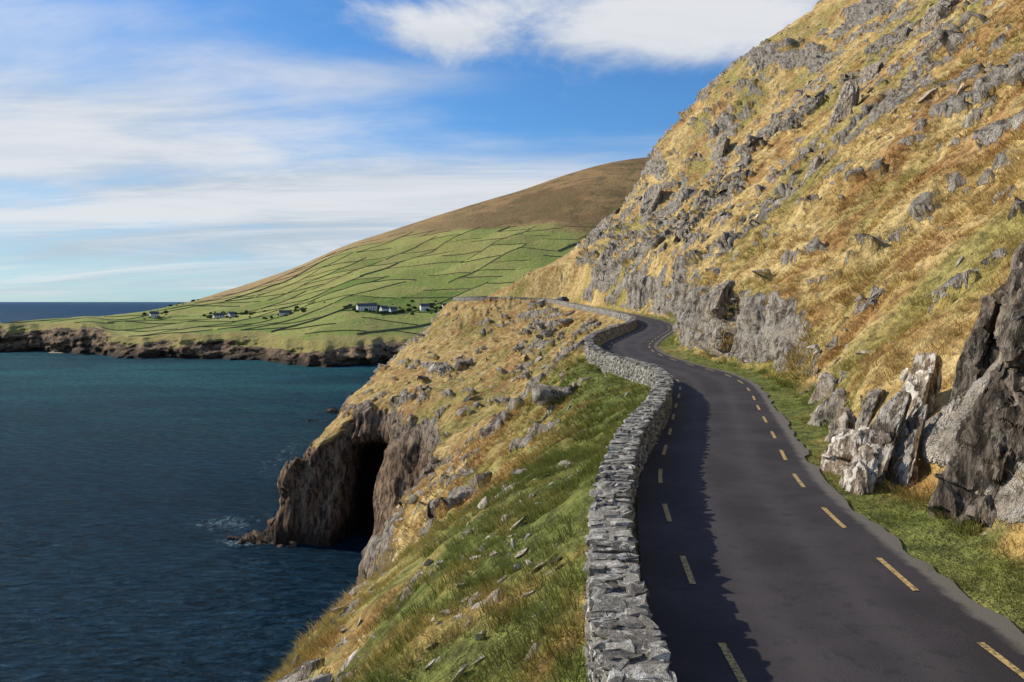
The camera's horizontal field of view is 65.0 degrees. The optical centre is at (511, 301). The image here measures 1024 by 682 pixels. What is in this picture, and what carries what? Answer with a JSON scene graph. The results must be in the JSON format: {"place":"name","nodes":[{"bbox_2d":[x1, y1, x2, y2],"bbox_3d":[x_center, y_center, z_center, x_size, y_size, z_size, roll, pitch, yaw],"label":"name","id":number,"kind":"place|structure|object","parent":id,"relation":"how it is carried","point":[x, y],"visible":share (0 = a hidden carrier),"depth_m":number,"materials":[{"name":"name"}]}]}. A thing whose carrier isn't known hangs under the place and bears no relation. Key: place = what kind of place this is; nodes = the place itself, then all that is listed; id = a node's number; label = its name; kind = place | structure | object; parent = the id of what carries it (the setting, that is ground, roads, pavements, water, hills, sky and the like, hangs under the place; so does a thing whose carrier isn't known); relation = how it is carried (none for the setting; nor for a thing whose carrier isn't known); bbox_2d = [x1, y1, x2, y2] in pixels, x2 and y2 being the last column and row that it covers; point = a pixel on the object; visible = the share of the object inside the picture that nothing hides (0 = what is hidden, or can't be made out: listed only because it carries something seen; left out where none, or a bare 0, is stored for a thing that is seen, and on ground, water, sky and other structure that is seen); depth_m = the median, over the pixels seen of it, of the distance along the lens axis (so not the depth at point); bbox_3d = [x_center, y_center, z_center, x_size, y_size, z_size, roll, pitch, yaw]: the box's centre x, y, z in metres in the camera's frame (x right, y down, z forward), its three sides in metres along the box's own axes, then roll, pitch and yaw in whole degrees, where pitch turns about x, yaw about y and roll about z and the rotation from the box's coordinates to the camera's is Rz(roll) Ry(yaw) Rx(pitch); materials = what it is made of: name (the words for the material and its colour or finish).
{"place":"outdoors","nodes":[
{"label":"outdoors","id":0,"kind":"place"},
{"bbox_2d":[0,302,386,681],"bbox_3d":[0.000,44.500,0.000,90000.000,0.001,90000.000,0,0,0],"label":"sea","id":1,"kind":"structure","parent":0,"point":[135,493],"depth_m":166.89,"materials":[{"name":"blue liquid"}]},
{"bbox_2d":[227,529,270,543],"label":"sea rock","id":2,"kind":"object","parent":1,"relation":"in","point":[253,536],"visible":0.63,"depth_m":148.91,"materials":[{"name":"stone"}]},
{"bbox_2d":[256,540,304,547],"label":"sea rock","id":3,"kind":"object","parent":1,"relation":"in","point":[292,543],"visible":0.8,"depth_m":146.93,"materials":[{"name":"stone"}]},
{"bbox_2d":[315,407,339,412],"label":"sea rock","id":4,"kind":"object","parent":1,"relation":"in","point":[331,410],"visible":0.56,"depth_m":321.65,"materials":[{"name":"grey stone"}]},
{"bbox_2d":[0,157,648,367],"bbox_3d":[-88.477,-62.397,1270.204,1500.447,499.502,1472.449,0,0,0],"label":"coast hill","id":5,"kind":"structure","parent":0,"point":[588,199],"depth_m":874.81,"materials":[{"name":"green plant"}]},
{"bbox_2d":[149,311,158,317],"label":"cottage","id":6,"kind":"structure","parent":5,"relation":"on","point":[153,314],"depth_m":823.31,"materials":[{"name":"paint"}]},
{"bbox_2d":[213,312,224,317],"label":"cottage","id":7,"kind":"structure","parent":5,"relation":"on","point":[218,315],"depth_m":807.98,"materials":[{"name":"paint"}]},
{"bbox_2d":[227,311,234,316],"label":"cottage","id":8,"kind":"structure","parent":5,"relation":"on","point":[230,314],"depth_m":817.19,"materials":[{"name":"paint"}]},
{"bbox_2d":[279,309,291,315],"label":"cottage","id":9,"kind":"structure","parent":5,"relation":"on","point":[283,312],"depth_m":765.93,"materials":[{"name":"paint"}]},
{"bbox_2d":[1,226,587,336],"bbox_3d":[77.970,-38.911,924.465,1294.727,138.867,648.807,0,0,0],"label":"field walls","id":10,"kind":"structure","parent":5,"relation":"on","point":[314,319],"depth_m":858.85,"materials":[{"name":"stone"}]},
{"bbox_2d":[142,299,446,319],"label":"distant shrubs","id":11,"kind":"object","parent":5,"relation":"on","point":[245,312],"visible":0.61,"depth_m":762.95,"materials":[{"name":"green plant"}]},
{"bbox_2d":[356,302,368,310],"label":"cottage","id":12,"kind":"structure","parent":5,"relation":"on","point":[361,306],"depth_m":712.05,"materials":[{"name":"paint"}]},
{"bbox_2d":[368,302,377,310],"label":"cottage","id":13,"kind":"structure","parent":5,"relation":"on","point":[372,306],"depth_m":721.01,"materials":[{"name":"paint"}]},
{"bbox_2d":[379,305,388,311],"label":"cottage","id":14,"kind":"structure","parent":5,"relation":"on","point":[383,308],"depth_m":715.03,"materials":[{"name":"paint"}]},
{"bbox_2d":[389,306,397,311],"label":"cottage","id":15,"kind":"structure","parent":5,"relation":"on","point":[391,309],"depth_m":721.18,"materials":[{"name":"paint"}]},
{"bbox_2d":[419,303,429,310],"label":"cottage","id":16,"kind":"structure","parent":5,"relation":"on","point":[423,307],"depth_m":741.74,"materials":[{"name":"paint"}]},
{"bbox_2d":[0,0,819,301],"label":"sky","id":17,"kind":"structure","parent":0,"point":[151,150],"materials":[{"name":"blue"}]},
{"bbox_2d":[262,0,1023,681],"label":"hillside terrain","id":18,"kind":"structure","parent":0,"point":[372,454],"depth_m":64.85,"materials":[{"name":"brown plant"}]},
{"bbox_2d":[337,599,360,619],"bbox_3d":[-5.309,10.959,27.013,1.491,2.121,2.368,0,0,17],"label":"rock outcrop","id":19,"kind":"object","parent":18,"relation":"on","point":[346,609],"visible":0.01,"depth_m":27.32,"materials":[{"name":"stone"}]},
{"bbox_2d":[396,586,414,600],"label":"rock outcrop","id":20,"kind":"object","parent":18,"relation":"on","point":[402,594],"visible":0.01,"depth_m":20.49,"materials":[{"name":"stone"}]},
{"bbox_2d":[404,571,423,587],"bbox_3d":[-3.214,8.700,21.945,1.957,2.318,1.676,0,0,0],"label":"rock outcrop","id":21,"kind":"object","parent":18,"relation":"on","point":[417,574],"visible":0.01,"depth_m":22.30,"materials":[{"name":"stone"}]},
{"bbox_2d":[456,543,484,561],"bbox_3d":[-1.375,7.027,20.111,1.991,1.693,1.181,0,0,-36],"label":"rock outcrop","id":22,"kind":"object","parent":18,"relation":"on","point":[478,551],"visible":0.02,"depth_m":20.22,"materials":[{"name":"stone"}]},
{"bbox_2d":[527,404,554,432],"bbox_3d":[2.039,7.928,51.028,2.537,2.925,2.961,0,0,0],"label":"rock outcrop","id":23,"kind":"object","parent":18,"relation":"on","point":[547,415],"visible":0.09,"depth_m":50.60,"materials":[{"name":"stone"}]},
{"bbox_2d":[453,296,676,681],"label":"stone wall","id":24,"kind":"structure","parent":18,"relation":"on","point":[624,634],"depth_m":12.03,"materials":[{"name":"grey stone"}]},
{"bbox_2d":[557,456,580,470],"bbox_3d":[1.885,6.350,27.989,1.413,1.704,2.326,0,0,34],"label":"rock outcrop","id":25,"kind":"object","parent":18,"relation":"on","point":[566,463],"visible":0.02,"depth_m":27.79,"materials":[{"name":"stone"}]},
{"bbox_2d":[571,377,583,386],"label":"rock outcrop","id":26,"kind":"object","parent":18,"relation":"on","point":[573,384],"visible":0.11,"depth_m":53.01,"materials":[{"name":"stone"}]},
{"bbox_2d":[598,240,619,280],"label":"rock outcrop","id":27,"kind":"object","parent":18,"relation":"on","point":[609,248],"visible":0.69,"depth_m":186.74,"materials":[{"name":"stone"}]},
{"bbox_2d":[259,159,1023,681],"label":"grass tussocks","id":28,"kind":"object","parent":18,"relation":"on","point":[489,585],"depth_m":18.42,"materials":[{"name":"green plant"}]},
{"bbox_2d":[275,0,1022,681],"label":"scattered rocks","id":29,"kind":"object","parent":18,"relation":"on","point":[551,560],"visible":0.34,"depth_m":32.99,"materials":[{"name":"grey stone"}]},
{"bbox_2d":[638,184,661,223],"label":"rock outcrop","id":30,"kind":"object","parent":18,"relation":"on","point":[652,196],"visible":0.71,"depth_m":194.38,"materials":[{"name":"stone"}]},
{"bbox_2d":[673,184,691,209],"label":"rock outcrop","id":31,"kind":"object","parent":18,"relation":"on","point":[681,194],"visible":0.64,"depth_m":169.74,"materials":[{"name":"stone"}]},
{"bbox_2d":[709,132,730,165],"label":"rock outcrop","id":32,"kind":"object","parent":18,"relation":"on","point":[721,147],"visible":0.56,"depth_m":188.64,"materials":[{"name":"stone"}]},
{"bbox_2d":[706,279,734,348],"bbox_3d":[15.961,0.789,61.194,2.356,5.503,5.214,0,0,0],"label":"rock outcrop","id":33,"kind":"object","parent":18,"relation":"on","point":[718,298],"visible":0.9,"depth_m":59.96,"materials":[{"name":"stone"}]},
{"bbox_2d":[803,155,823,179],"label":"rock outcrop","id":34,"kind":"object","parent":18,"relation":"on","point":[816,161],"visible":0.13,"depth_m":72.46,"materials":[{"name":"stone"}]},
{"bbox_2d":[828,80,859,127],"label":"rock outcrop","id":35,"kind":"object","parent":18,"relation":"on","point":[849,95],"visible":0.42,"depth_m":121.28,"materials":[{"name":"stone"}]},
{"bbox_2d":[807,372,885,442],"bbox_3d":[11.513,4.308,28.878,2.230,3.340,12.538,0,0,16],"label":"roadside rock outcrop","id":36,"kind":"object","parent":18,"relation":"on","point":[842,419],"visible":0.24,"depth_m":28.48,"materials":[{"name":"stone"}]},
{"bbox_2d":[859,61,882,85],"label":"rock outcrop","id":37,"kind":"object","parent":18,"relation":"on","point":[870,71],"visible":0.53,"depth_m":140.58,"materials":[{"name":"stone"}]},
{"bbox_2d":[820,352,942,494],"bbox_3d":[8.788,3.875,20.206,3.241,5.164,3.277,0,0,36],"label":"pale roadside rock","id":38,"kind":"object","parent":18,"relation":"on","point":[860,458],"visible":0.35,"depth_m":19.92,"materials":[{"name":"grey stone"}]},
{"bbox_2d":[913,118,925,130],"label":"rock outcrop","id":39,"kind":"object","parent":18,"relation":"on","point":[920,124],"visible":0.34,"depth_m":56.40,"materials":[{"name":"stone"}]},
{"bbox_2d":[921,0,956,30],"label":"rock outcrop","id":40,"kind":"object","parent":18,"relation":"on","point":[933,15],"visible":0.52,"depth_m":132.30,"materials":[{"name":"stone"}]},
{"bbox_2d":[928,241,1023,527],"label":"roadside crag","id":41,"kind":"structure","parent":18,"relation":"on","point":[987,447],"depth_m":16.09,"materials":[{"name":"stone"}]},
{"bbox_2d":[600,311,1023,681],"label":"asphalt road","id":42,"kind":"structure","parent":0,"point":[794,581],"depth_m":13.37,"materials":[{"name":"grey asphalt"}]},
{"bbox_2d":[557,297,568,301],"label":"parked car","id":43,"kind":"object","parent":42,"relation":"on","point":[563,298],"visible":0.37,"depth_m":196.15,"materials":[{"name":"paint"}]},
{"bbox_2d":[609,321,746,681],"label":"yellow edge line","id":44,"kind":"object","parent":42,"relation":"on","point":[738,673],"visible":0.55,"depth_m":13.13,"materials":[{"name":"paint"}]},
{"bbox_2d":[649,319,1023,678],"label":"yellow edge line","id":45,"kind":"object","parent":42,"relation":"on","point":[1014,668],"visible":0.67,"depth_m":13.27,"materials":[{"name":"paint"}]}
]}

